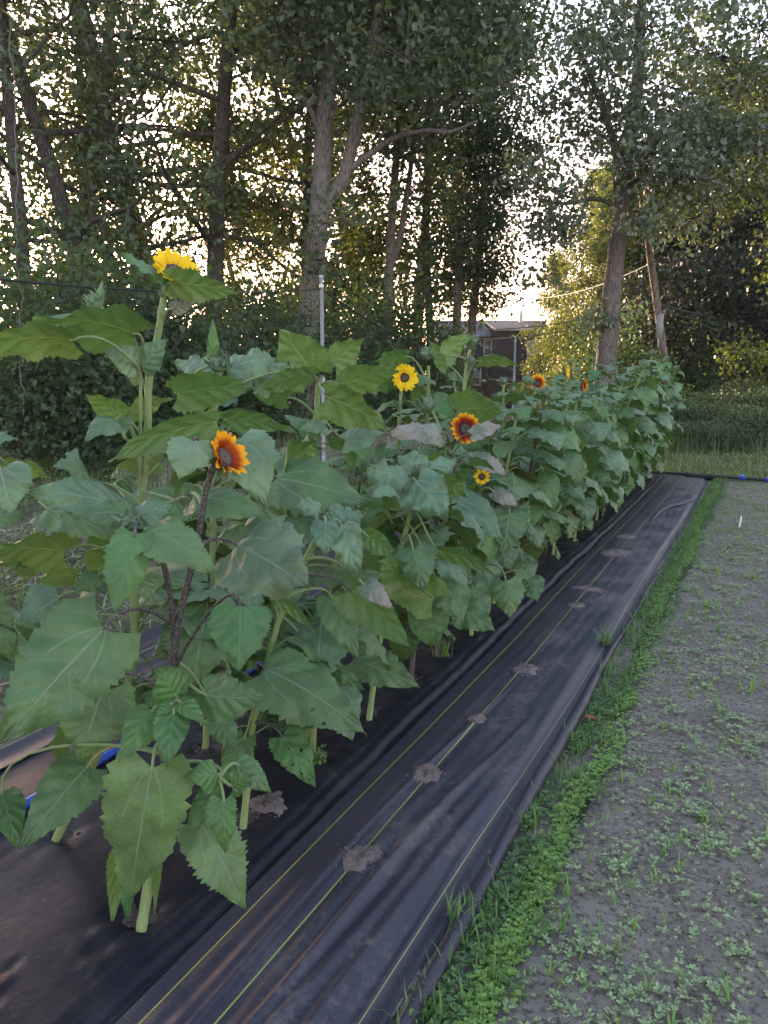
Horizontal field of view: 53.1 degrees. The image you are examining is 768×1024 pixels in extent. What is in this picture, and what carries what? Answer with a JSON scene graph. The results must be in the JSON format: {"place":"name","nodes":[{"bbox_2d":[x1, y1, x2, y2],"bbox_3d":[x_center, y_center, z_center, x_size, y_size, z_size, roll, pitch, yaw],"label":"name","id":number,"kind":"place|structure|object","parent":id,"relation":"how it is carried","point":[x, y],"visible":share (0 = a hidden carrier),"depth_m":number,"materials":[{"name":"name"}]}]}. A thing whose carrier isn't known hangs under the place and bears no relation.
{"place":"outdoors","nodes":[
{"label":"outdoors","id":0,"kind":"place"},
{"bbox_2d":[0,392,767,1016],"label":"ground","id":1,"kind":"structure","parent":0,"point":[100,590],"depth_m":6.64,"materials":[{"name":"green plant"}]},
{"bbox_2d":[0,0,93,275],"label":"deciduous tree","id":2,"kind":"object","parent":1,"relation":"on","point":[56,82],"visible":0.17,"depth_m":18.58,"materials":[{"name":"green plant"}]},
{"bbox_2d":[0,176,143,435],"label":"bush","id":3,"kind":"object","parent":1,"relation":"on","point":[32,197],"visible":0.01,"depth_m":15.09,"materials":[{"name":"green plant"}]},
{"bbox_2d":[0,226,145,479],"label":"bush","id":4,"kind":"object","parent":1,"relation":"on","point":[31,310],"visible":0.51,"depth_m":11.06,"materials":[{"name":"green plant"}]},
{"bbox_2d":[0,0,177,442],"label":"deciduous tree","id":5,"kind":"object","parent":1,"relation":"on","point":[7,110],"visible":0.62,"depth_m":14.96,"materials":[{"name":"green plant"}]},
{"bbox_2d":[4,64,185,303],"bbox_3d":[-8.012,-7.242,21.318,4.993,9.851,5.272,6,12,29],"label":"deciduous tree","id":6,"kind":"object","parent":1,"relation":"on","point":[64,175],"visible":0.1,"depth_m":20.25,"materials":[{"name":"green plant"}]},
{"bbox_2d":[0,192,207,477],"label":"bush","id":7,"kind":"object","parent":1,"relation":"on","point":[70,365],"visible":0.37,"depth_m":11.32,"materials":[{"name":"green plant"}]},
{"bbox_2d":[0,0,248,302],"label":"deciduous tree","id":8,"kind":"object","parent":1,"relation":"on","point":[119,39],"visible":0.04,"depth_m":21.67,"materials":[{"name":"green plant"}]},
{"bbox_2d":[0,0,250,330],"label":"deciduous tree","id":9,"kind":"object","parent":1,"relation":"on","point":[41,140],"visible":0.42,"depth_m":15.65,"materials":[{"name":"green plant"}]},
{"bbox_2d":[0,249,269,474],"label":"bush","id":10,"kind":"object","parent":1,"relation":"on","point":[141,296],"visible":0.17,"depth_m":11.82,"materials":[{"name":"green plant"}]},
{"bbox_2d":[0,0,294,315],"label":"deciduous tree","id":11,"kind":"object","parent":1,"relation":"on","point":[112,160],"visible":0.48,"depth_m":16.40,"materials":[{"name":"green plant"}]},
{"bbox_2d":[0,0,299,315],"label":"deciduous tree","id":12,"kind":"object","parent":1,"relation":"on","point":[201,86],"visible":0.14,"depth_m":21.93,"materials":[{"name":"green plant"}]},
{"bbox_2d":[33,231,305,454],"bbox_3d":[-3.920,-2.929,13.612,4.619,3.823,4.378,-7,13,-31],"label":"bush","id":13,"kind":"object","parent":1,"relation":"on","point":[193,351],"visible":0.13,"depth_m":13.08,"materials":[{"name":"green plant"}]},
{"bbox_2d":[0,0,377,323],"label":"deciduous tree","id":14,"kind":"object","parent":1,"relation":"on","point":[221,132],"visible":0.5,"depth_m":16.45,"materials":[{"name":"green plant"}]},
{"bbox_2d":[107,296,325,446],"bbox_3d":[-3.079,-2.588,14.149,4.628,2.953,4.591,0,11,-1],"label":"bush","id":15,"kind":"object","parent":1,"relation":"on","point":[242,347],"visible":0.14,"depth_m":13.69,"materials":[{"name":"green plant"}]},
{"bbox_2d":[0,519,439,768],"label":"ground cloth","id":16,"kind":"object","parent":1,"relation":"on","point":[11,751],"visible":0.05,"depth_m":3.27,"materials":[{"name":"black fabric"}]},
{"bbox_2d":[156,85,298,340],"bbox_3d":[-4.413,-7.457,23.260,5.102,9.533,4.832,1,11,7],"label":"deciduous tree","id":17,"kind":"object","parent":1,"relation":"on","point":[210,122],"visible":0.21,"depth_m":22.09,"materials":[{"name":"green plant"}]},
{"bbox_2d":[0,275,516,611],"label":"deer fence","id":18,"kind":"object","parent":1,"relation":"on","point":[322,321],"visible":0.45,"depth_m":6.05,"materials":[{"name":"metal"}]},
{"bbox_2d":[166,244,363,447],"bbox_3d":[-2.328,-3.035,14.743,4.409,3.649,4.179,0,11,-1],"label":"bush","id":19,"kind":"object","parent":1,"relation":"on","point":[280,322],"visible":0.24,"depth_m":14.46,"materials":[{"name":"green plant"}]},
{"bbox_2d":[192,257,382,425],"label":"bush","id":20,"kind":"object","parent":1,"relation":"on","point":[288,284],"visible":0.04,"depth_m":19.90,"materials":[{"name":"green plant"}]},
{"bbox_2d":[123,421,452,498],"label":"dry grass","id":21,"kind":"structure","parent":1,"relation":"on","point":[331,453],"depth_m":12.70,"materials":[{"name":"plant"}]},
{"bbox_2d":[147,0,431,309],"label":"deciduous tree","id":22,"kind":"object","parent":1,"relation":"on","point":[305,181],"visible":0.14,"depth_m":23.90,"materials":[{"name":"green plant"}]},
{"bbox_2d":[146,4,483,319],"bbox_3d":[-2.199,-14.315,27.663,10.974,21.243,12.552,8,13,36],"label":"deciduous tree","id":23,"kind":"object","parent":1,"relation":"on","point":[340,154],"visible":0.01,"depth_m":28.42,"materials":[{"name":"green plant"}]},
{"bbox_2d":[182,0,452,359],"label":"deciduous tree","id":24,"kind":"object","parent":1,"relation":"on","point":[368,240],"visible":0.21,"depth_m":23.60,"materials":[{"name":"green plant"}]},
{"bbox_2d":[0,473,665,1023],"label":"plastic mulch sheet","id":25,"kind":"object","parent":1,"relation":"on","point":[70,953],"visible":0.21,"depth_m":2.36,"materials":[{"name":"black plastic"}]},
{"bbox_2d":[0,431,50,741],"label":"sunflower plant","id":26,"kind":"object","parent":25,"relation":"on","point":[17,476],"visible":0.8,"depth_m":1.89,"materials":[{"name":"green plant"}]},
{"bbox_2d":[0,247,245,842],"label":"sunflower plant","id":27,"kind":"object","parent":25,"relation":"on","point":[94,325],"visible":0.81,"depth_m":2.09,"materials":[{"name":"green plant"}]},
{"bbox_2d":[0,428,309,932],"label":"sunflower plant","id":28,"kind":"object","parent":25,"relation":"on","point":[75,659],"visible":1,"depth_m":1.82,"materials":[{"name":"green plant"}]},
{"bbox_2d":[138,319,371,749],"bbox_3d":[-0.529,0.148,2.831,0.724,1.685,1.019,-8,14,-37],"label":"sunflower plant","id":29,"kind":"object","parent":25,"relation":"on","point":[302,471],"visible":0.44,"depth_m":2.71,"materials":[{"name":"green plant"}]},
{"bbox_2d":[240,791,287,817],"bbox_3d":[-0.407,1.005,2.690,0.207,0.033,0.199,5,12,26],"label":"soil patch","id":30,"kind":"object","parent":25,"relation":"on","point":[264,803],"visible":0.96,"depth_m":2.66,"materials":[{"name":"soil"}]},
{"bbox_2d":[217,459,330,670],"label":"sunflower plant","id":31,"kind":"object","parent":25,"relation":"on","point":[311,606],"visible":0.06,"depth_m":3.40,"materials":[{"name":"green plant"}]},
{"bbox_2d":[200,496,407,829],"bbox_3d":[-0.288,0.504,2.455,0.488,1.107,0.728,-6,13,-31],"label":"sunflower plant","id":32,"kind":"object","parent":25,"relation":"on","point":[293,687],"visible":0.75,"depth_m":2.35,"materials":[{"name":"green plant"}]},
{"bbox_2d":[235,500,393,755],"bbox_3d":[-0.234,0.444,2.843,0.536,1.076,0.764,-8,14,-38],"label":"sunflower plant","id":33,"kind":"object","parent":25,"relation":"on","point":[332,651],"visible":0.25,"depth_m":2.64,"materials":[{"name":"green plant"}]},
{"bbox_2d":[256,329,398,639],"bbox_3d":[-0.315,0.035,3.474,0.771,1.668,0.620,0,11,2],"label":"sunflower plant","id":34,"kind":"object","parent":25,"relation":"on","point":[352,411],"visible":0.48,"depth_m":3.26,"materials":[{"name":"green plant"}]},
{"bbox_2d":[307,428,420,604],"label":"sunflower plant","id":35,"kind":"object","parent":25,"relation":"on","point":[364,454],"visible":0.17,"depth_m":4.16,"materials":[{"name":"green plant"}]},
{"bbox_2d":[355,363,448,536],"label":"sunflower plant","id":36,"kind":"object","parent":25,"relation":"on","point":[406,378],"visible":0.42,"depth_m":4.29,"materials":[{"name":"green plant"}]},
{"bbox_2d":[313,450,493,720],"bbox_3d":[0.065,0.322,3.351,0.761,1.138,0.701,-1,11,-6],"label":"sunflower plant","id":37,"kind":"object","parent":25,"relation":"on","point":[413,584],"visible":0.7,"depth_m":3.23,"materials":[{"name":"green plant"}]},
{"bbox_2d":[370,345,466,533],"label":"sunflower plant","id":38,"kind":"object","parent":25,"relation":"on","point":[394,358],"visible":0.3,"depth_m":4.48,"materials":[{"name":"green plant"}]},
{"bbox_2d":[377,444,493,677],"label":"sunflower plant","id":39,"kind":"object","parent":25,"relation":"on","point":[430,631],"visible":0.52,"depth_m":3.56,"materials":[{"name":"green plant"}]},
{"bbox_2d":[385,392,507,656],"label":"sunflower plant","id":40,"kind":"object","parent":25,"relation":"on","point":[465,428],"visible":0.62,"depth_m":3.87,"materials":[{"name":"green plant"}]},
{"bbox_2d":[420,370,504,508],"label":"sunflower plant","id":41,"kind":"object","parent":25,"relation":"on","point":[453,376],"visible":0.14,"depth_m":5.68,"materials":[{"name":"green plant"}]},
{"bbox_2d":[430,334,518,523],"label":"sunflower plant","id":42,"kind":"object","parent":25,"relation":"on","point":[472,401],"visible":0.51,"depth_m":4.65,"materials":[{"name":"green plant"}]},
{"bbox_2d":[445,469,544,635],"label":"sunflower plant","id":43,"kind":"object","parent":25,"relation":"on","point":[507,595],"visible":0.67,"depth_m":4.10,"materials":[{"name":"green plant"}]},
{"bbox_2d":[481,377,532,505],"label":"sunflower plant","id":44,"kind":"object","parent":25,"relation":"on","point":[514,397],"visible":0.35,"depth_m":6.17,"materials":[{"name":"green plant"}]},
{"bbox_2d":[461,403,553,603],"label":"sunflower plant","id":45,"kind":"object","parent":25,"relation":"on","point":[519,488],"visible":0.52,"depth_m":4.71,"materials":[{"name":"green plant"}]},
{"bbox_2d":[495,375,551,468],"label":"sunflower plant","id":46,"kind":"object","parent":25,"relation":"on","point":[528,380],"visible":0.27,"depth_m":6.66,"materials":[{"name":"green plant"}]},
{"bbox_2d":[484,383,581,577],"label":"sunflower plant","id":47,"kind":"object","parent":25,"relation":"on","point":[559,433],"visible":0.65,"depth_m":5.00,"materials":[{"name":"green plant"}]},
{"bbox_2d":[515,393,587,560],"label":"sunflower plant","id":48,"kind":"object","parent":25,"relation":"on","point":[574,460],"visible":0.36,"depth_m":5.41,"materials":[{"name":"green plant"}]},
{"bbox_2d":[533,389,610,554],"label":"sunflower plant","id":49,"kind":"object","parent":25,"relation":"on","point":[591,461],"visible":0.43,"depth_m":5.98,"materials":[{"name":"green plant"}]},
{"bbox_2d":[569,382,623,529],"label":"sunflower plant","id":50,"kind":"object","parent":25,"relation":"on","point":[592,491],"visible":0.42,"depth_m":6.88,"materials":[{"name":"green plant"}]},
{"bbox_2d":[567,389,630,540],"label":"sunflower plant","id":51,"kind":"object","parent":25,"relation":"on","point":[614,458],"visible":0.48,"depth_m":6.40,"materials":[{"name":"green plant"}]},
{"bbox_2d":[588,376,649,519],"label":"sunflower plant","id":52,"kind":"object","parent":25,"relation":"on","point":[626,418],"visible":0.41,"depth_m":7.35,"materials":[{"name":"green plant"}]},
{"bbox_2d":[594,360,661,510],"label":"sunflower plant","id":53,"kind":"object","parent":25,"relation":"on","point":[639,405],"visible":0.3,"depth_m":7.73,"materials":[{"name":"green plant"}]},
{"bbox_2d":[603,359,662,489],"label":"sunflower plant","id":54,"kind":"object","parent":25,"relation":"on","point":[643,424],"visible":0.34,"depth_m":8.15,"materials":[{"name":"green plant"}]},
{"bbox_2d":[611,349,673,495],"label":"sunflower plant","id":55,"kind":"object","parent":25,"relation":"on","point":[635,440],"visible":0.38,"depth_m":8.72,"materials":[{"name":"green plant"}]},
{"bbox_2d":[621,354,677,488],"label":"sunflower plant","id":56,"kind":"object","parent":25,"relation":"on","point":[651,448],"visible":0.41,"depth_m":9.25,"materials":[{"name":"green plant"}]},
{"bbox_2d":[640,357,680,470],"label":"sunflower plant","id":57,"kind":"object","parent":25,"relation":"on","point":[669,393],"visible":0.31,"depth_m":9.65,"materials":[{"name":"green plant"}]},
{"bbox_2d":[646,365,686,476],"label":"sunflower plant","id":58,"kind":"object","parent":25,"relation":"on","point":[677,386],"visible":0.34,"depth_m":10.17,"materials":[{"name":"green plant"}]},
{"bbox_2d":[257,240,415,402],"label":"bush","id":59,"kind":"object","parent":1,"relation":"on","point":[336,289],"visible":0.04,"depth_m":24.00,"materials":[{"name":"green plant"}]},
{"bbox_2d":[269,258,434,434],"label":"bush","id":60,"kind":"object","parent":1,"relation":"on","point":[364,346],"visible":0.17,"depth_m":17.34,"materials":[{"name":"green plant"}]},
{"bbox_2d":[149,0,590,437],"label":"oak tree","id":61,"kind":"object","parent":1,"relation":"on","point":[414,28],"visible":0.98,"depth_m":15.09,"materials":[{"name":"green plant"}]},
{"bbox_2d":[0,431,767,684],"bbox_3d":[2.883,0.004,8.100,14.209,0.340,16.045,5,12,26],"label":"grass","id":62,"kind":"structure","parent":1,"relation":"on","point":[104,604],"depth_m":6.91,"materials":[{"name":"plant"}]},
{"bbox_2d":[325,310,446,428],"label":"bush","id":63,"kind":"object","parent":1,"relation":"on","point":[380,336],"visible":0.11,"depth_m":19.24,"materials":[{"name":"green plant"}]},
{"bbox_2d":[304,2,489,421],"bbox_3d":[0.410,-8.872,19.805,5.667,13.177,6.311,5,12,26],"label":"tree","id":64,"kind":"object","parent":1,"relation":"on","point":[397,153],"visible":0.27,"depth_m":20.07,"materials":[{"name":"green plant"}]},
{"bbox_2d":[115,476,711,1023],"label":"ground cloth","id":65,"kind":"object","parent":1,"relation":"on","point":[305,936],"visible":0.96,"depth_m":2.48,"materials":[{"name":"black fabric"}]},
{"bbox_2d":[335,834,387,882],"bbox_3d":[-0.068,1.071,2.386,0.163,0.025,0.228,0,11,0],"label":"soil patch","id":66,"kind":"object","parent":65,"relation":"on","point":[357,858],"visible":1,"depth_m":2.38,"materials":[{"name":"grey soil"}]},
{"bbox_2d":[404,763,444,787],"bbox_3d":[0.147,0.972,2.868,0.168,0.028,0.183,5,12,26],"label":"soil patch","id":67,"kind":"object","parent":65,"relation":"on","point":[426,773],"visible":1,"depth_m":2.86,"materials":[{"name":"grey soil"}]},
{"bbox_2d":[335,247,501,395],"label":"bush","id":68,"kind":"object","parent":1,"relation":"on","point":[434,310],"visible":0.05,"depth_m":25.68,"materials":[{"name":"green plant"}]},
{"bbox_2d":[339,264,499,423],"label":"bush","id":69,"kind":"object","parent":1,"relation":"on","point":[418,323],"visible":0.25,"depth_m":19.85,"materials":[{"name":"green plant"}]},
{"bbox_2d":[335,43,522,406],"bbox_3d":[1.874,-13.138,27.706,8.391,18.838,9.866,2,11,12],"label":"deciduous tree","id":70,"kind":"object","parent":1,"relation":"on","point":[376,159],"visible":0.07,"depth_m":27.63,"materials":[{"name":"green plant"}]},
{"bbox_2d":[383,316,491,419],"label":"bush","id":71,"kind":"object","parent":1,"relation":"on","point":[459,372],"visible":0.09,"depth_m":21.24,"materials":[{"name":"green plant"}]},
{"bbox_2d":[358,0,550,374],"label":"tree","id":72,"kind":"object","parent":1,"relation":"on","point":[426,249],"visible":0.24,"depth_m":22.10,"materials":[{"name":"green plant"}]},
{"bbox_2d":[403,1,566,412],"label":"deciduous tree","id":73,"kind":"object","parent":1,"relation":"on","point":[484,212],"visible":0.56,"depth_m":23.08,"materials":[{"name":"green plant"}]},
{"bbox_2d":[434,310,559,408],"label":"house","id":74,"kind":"structure","parent":1,"relation":"on","point":[489,345],"depth_m":49.77,"materials":[{"name":"wood"}]},
{"bbox_2d":[507,246,581,407],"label":"deciduous tree","id":75,"kind":"object","parent":1,"relation":"on","point":[536,357],"visible":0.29,"depth_m":38.45,"materials":[{"name":"green plant"}]},
{"bbox_2d":[390,480,767,1023],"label":"soil bed","id":76,"kind":"object","parent":1,"relation":"on","point":[590,903],"visible":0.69,"depth_m":2.57,"materials":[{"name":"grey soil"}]},
{"bbox_2d":[441,880,489,939],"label":"weed plant","id":77,"kind":"object","parent":76,"relation":"on","point":[449,911],"visible":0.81,"depth_m":2.16,"materials":[{"name":"green plant"}]},
{"bbox_2d":[376,476,729,1023],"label":"edge weeds","id":78,"kind":"object","parent":76,"relation":"on","point":[467,942],"visible":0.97,"depth_m":2.57,"materials":[{"name":"green plant"}]},
{"bbox_2d":[450,484,718,1023],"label":"bright weed band","id":79,"kind":"object","parent":76,"relation":"on","point":[482,1005],"visible":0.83,"depth_m":2.34,"materials":[{"name":"green plant"}]},
{"bbox_2d":[482,482,767,1023],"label":"seedlings","id":80,"kind":"object","parent":76,"relation":"on","point":[629,992],"visible":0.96,"depth_m":2.42,"materials":[{"name":"green plant"}]},
{"bbox_2d":[524,174,650,402],"bbox_3d":[8.699,-8.857,31.723,4.993,9.851,5.272,-2,11,-11],"label":"deciduous tree","id":81,"kind":"object","parent":1,"relation":"on","point":[598,251],"visible":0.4,"depth_m":31.01,"materials":[{"name":"green plant"}]},
{"bbox_2d":[529,145,665,372],"bbox_3d":[10.046,-10.268,34.685,6.282,12.393,6.632,9,14,40],"label":"deciduous tree","id":82,"kind":"object","parent":1,"relation":"on","point":[577,228],"visible":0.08,"depth_m":34.35,"materials":[{"name":"green plant"}]},
{"bbox_2d":[541,305,661,406],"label":"bush","id":83,"kind":"object","parent":1,"relation":"on","point":[587,367],"visible":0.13,"depth_m":24.08,"materials":[{"name":"green plant"}]},
{"bbox_2d":[539,166,664,380],"bbox_3d":[10.324,-10.165,34.607,6.292,11.758,5.960,2,11,10],"label":"deciduous tree","id":84,"kind":"object","parent":1,"relation":"on","point":[632,263],"visible":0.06,"depth_m":33.89,"materials":[{"name":"green plant"}]},
{"bbox_2d":[558,158,665,334],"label":"deciduous tree","id":85,"kind":"object","parent":1,"relation":"on","point":[592,189],"visible":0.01,"depth_m":36.97,"materials":[{"name":"green plant"}]},
{"bbox_2d":[471,0,767,400],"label":"oak tree","id":86,"kind":"object","parent":1,"relation":"on","point":[719,139],"visible":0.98,"depth_m":18.53,"materials":[{"name":"green plant"}]},
{"bbox_2d":[563,332,700,400],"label":"bush","id":87,"kind":"object","parent":1,"relation":"on","point":[625,357],"visible":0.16,"depth_m":23.15,"materials":[{"name":"green plant"}]},
{"bbox_2d":[635,146,670,383],"bbox_3d":[7.737,-6.875,22.038,1.958,8.393,0.331,0,11,-1],"label":"utility pole","id":88,"kind":"object","parent":1,"relation":"on","point":[660,335],"visible":0.39,"depth_m":22.16,"materials":[{"name":"brown wood"}]},
{"bbox_2d":[570,239,767,398],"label":"bush","id":89,"kind":"object","parent":1,"relation":"on","point":[667,322],"visible":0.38,"depth_m":25.20,"materials":[{"name":"green plant"}]},
{"bbox_2d":[595,60,767,354],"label":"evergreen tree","id":90,"kind":"object","parent":1,"relation":"on","point":[686,242],"depth_m":30.35,"materials":[{"name":"green plant"}]},
{"bbox_2d":[642,309,745,404],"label":"bush","id":91,"kind":"object","parent":1,"relation":"on","point":[699,383],"visible":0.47,"depth_m":24.96,"materials":[{"name":"green plant"}]},
{"bbox_2d":[624,222,767,402],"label":"bush","id":92,"kind":"object","parent":1,"relation":"on","point":[737,250],"visible":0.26,"depth_m":25.98,"materials":[{"name":"green plant"}]},
{"bbox_2d":[650,393,743,426],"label":"weed clump","id":93,"kind":"object","parent":1,"relation":"on","point":[676,416],"visible":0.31,"depth_m":16.72,"materials":[{"name":"green plant"}]},
{"bbox_2d":[632,83,767,374],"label":"evergreen tree","id":94,"kind":"object","parent":1,"relation":"on","point":[738,219],"visible":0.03,"depth_m":28.07,"materials":[{"name":"green plant"}]},
{"bbox_2d":[657,416,745,450],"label":"weed clump","id":95,"kind":"object","parent":1,"relation":"on","point":[674,430],"visible":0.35,"depth_m":14.29,"materials":[{"name":"green plant"}]},
{"bbox_2d":[674,415,757,452],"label":"weed clump","id":96,"kind":"object","parent":1,"relation":"on","point":[710,427],"visible":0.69,"depth_m":13.98,"materials":[{"name":"green plant"}]},
{"bbox_2d":[667,227,767,389],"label":"bush","id":97,"kind":"object","parent":1,"relation":"on","point":[754,312],"visible":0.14,"depth_m":25.97,"materials":[{"name":"green plant"}]},
{"bbox_2d":[675,384,767,415],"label":"weed clump","id":98,"kind":"object","parent":1,"relation":"on","point":[714,395],"visible":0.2,"depth_m":17.68,"materials":[{"name":"green plant"}]},
{"bbox_2d":[681,396,766,426],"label":"weed clump","id":99,"kind":"object","parent":1,"relation":"on","point":[729,407],"visible":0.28,"depth_m":15.75,"materials":[{"name":"green plant"}]},
{"bbox_2d":[696,2,767,395],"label":"deciduous tree","id":100,"kind":"object","parent":1,"relation":"on","point":[742,352],"visible":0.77,"depth_m":18.58,"materials":[{"name":"green plant"}]},
{"bbox_2d":[707,400,767,450],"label":"weed clump","id":101,"kind":"object","parent":1,"relation":"on","point":[744,412],"visible":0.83,"depth_m":14.23,"materials":[{"name":"green plant"}]},
{"bbox_2d":[708,381,767,414],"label":"weed clump","id":102,"kind":"object","parent":1,"relation":"on","point":[763,393],"visible":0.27,"depth_m":17.55,"materials":[{"name":"green plant"}]},
{"bbox_2d":[0,0,767,367],"label":"sky","id":103,"kind":"structure","parent":0,"point":[505,316],"materials":[{"name":"white"}]},
{"bbox_2d":[644,418,767,454],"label":"tall grass","id":104,"kind":"structure","parent":0,"point":[724,445],"depth_m":13.70,"materials":[{"name":"green plant"}]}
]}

